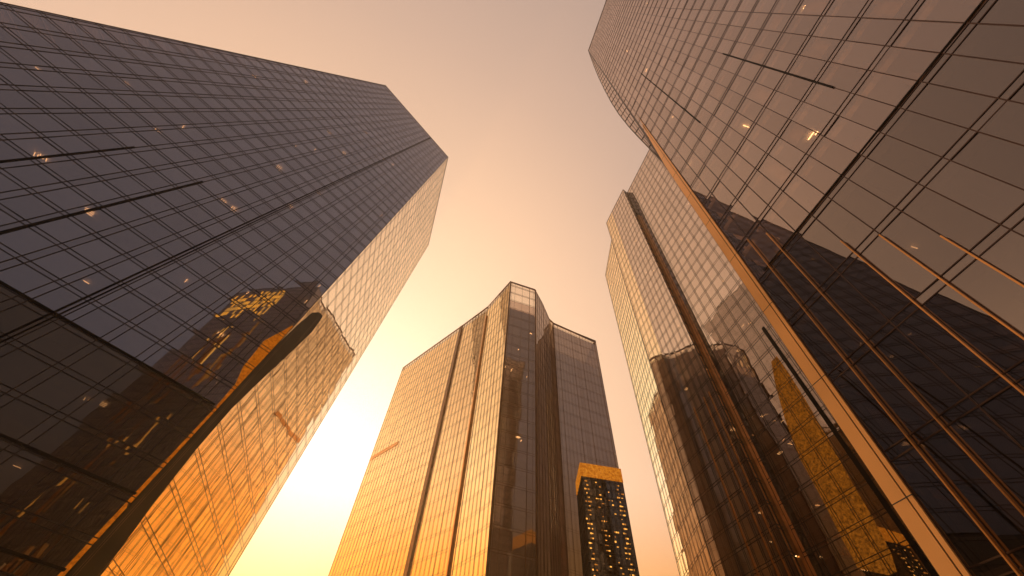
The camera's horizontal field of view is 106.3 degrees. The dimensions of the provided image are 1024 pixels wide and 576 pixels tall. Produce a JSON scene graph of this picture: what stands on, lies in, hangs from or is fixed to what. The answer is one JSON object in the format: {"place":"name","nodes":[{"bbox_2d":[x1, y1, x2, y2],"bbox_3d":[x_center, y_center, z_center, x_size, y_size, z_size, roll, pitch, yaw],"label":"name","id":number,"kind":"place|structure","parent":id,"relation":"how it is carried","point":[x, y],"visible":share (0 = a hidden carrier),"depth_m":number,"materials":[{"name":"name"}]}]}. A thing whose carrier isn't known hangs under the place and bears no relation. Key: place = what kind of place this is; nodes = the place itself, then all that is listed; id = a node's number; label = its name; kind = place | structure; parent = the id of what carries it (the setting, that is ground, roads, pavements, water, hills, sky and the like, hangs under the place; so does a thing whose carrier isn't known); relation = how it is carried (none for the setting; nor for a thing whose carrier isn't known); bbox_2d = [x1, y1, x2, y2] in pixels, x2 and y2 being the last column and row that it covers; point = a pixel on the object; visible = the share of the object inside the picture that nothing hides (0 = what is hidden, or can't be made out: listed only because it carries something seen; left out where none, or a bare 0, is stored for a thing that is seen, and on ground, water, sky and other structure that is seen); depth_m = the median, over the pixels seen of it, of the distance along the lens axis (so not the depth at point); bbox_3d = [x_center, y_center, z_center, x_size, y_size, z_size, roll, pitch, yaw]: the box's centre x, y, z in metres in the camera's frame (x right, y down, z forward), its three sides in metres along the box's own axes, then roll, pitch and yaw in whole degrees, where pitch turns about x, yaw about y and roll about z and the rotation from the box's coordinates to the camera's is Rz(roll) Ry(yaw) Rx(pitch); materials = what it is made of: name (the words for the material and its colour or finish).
{"place":"outdoors","nodes":[
{"label":"outdoors","id":0,"kind":"place"},
{"bbox_2d":[0,0,679,575],"label":"sky","id":1,"kind":"structure","parent":0,"point":[540,156],"materials":[{"name":"orange"}]},
{"bbox_2d":[328,281,618,575],"bbox_3d":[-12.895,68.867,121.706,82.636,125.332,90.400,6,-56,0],"label":"glass tower","id":2,"kind":"structure","parent":0,"point":[495,430],"depth_m":110.79,"materials":[{"name":"brown glass"}]},
{"bbox_2d":[575,462,639,575],"bbox_3d":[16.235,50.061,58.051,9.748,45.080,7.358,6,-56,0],"label":"office tower","id":3,"kind":"structure","parent":0,"point":[607,543],"depth_m":66.41,"materials":[{"name":"black glass"}]},
{"label":"ground","id":4,"kind":"structure","parent":0,"visible":0},
{"bbox_2d":[0,2,447,575],"bbox_3d":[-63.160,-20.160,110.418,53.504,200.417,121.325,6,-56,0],"label":"glass tower","id":5,"kind":"structure","parent":4,"relation":"on","point":[210,258],"depth_m":61.09,"materials":[{"name":"grey glass"}]},
{"bbox_2d":[605,149,938,575],"bbox_3d":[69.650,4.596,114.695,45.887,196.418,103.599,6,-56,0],"label":"glass tower","id":6,"kind":"structure","parent":4,"relation":"on","point":[759,467],"depth_m":90.30,"materials":[{"name":"brown glass"}]},
{"bbox_2d":[588,0,1023,575],"bbox_3d":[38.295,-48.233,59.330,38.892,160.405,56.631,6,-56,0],"label":"glass tower","id":7,"kind":"structure","parent":4,"relation":"on","point":[848,176],"depth_m":16.22,"materials":[{"name":"brown glass"}]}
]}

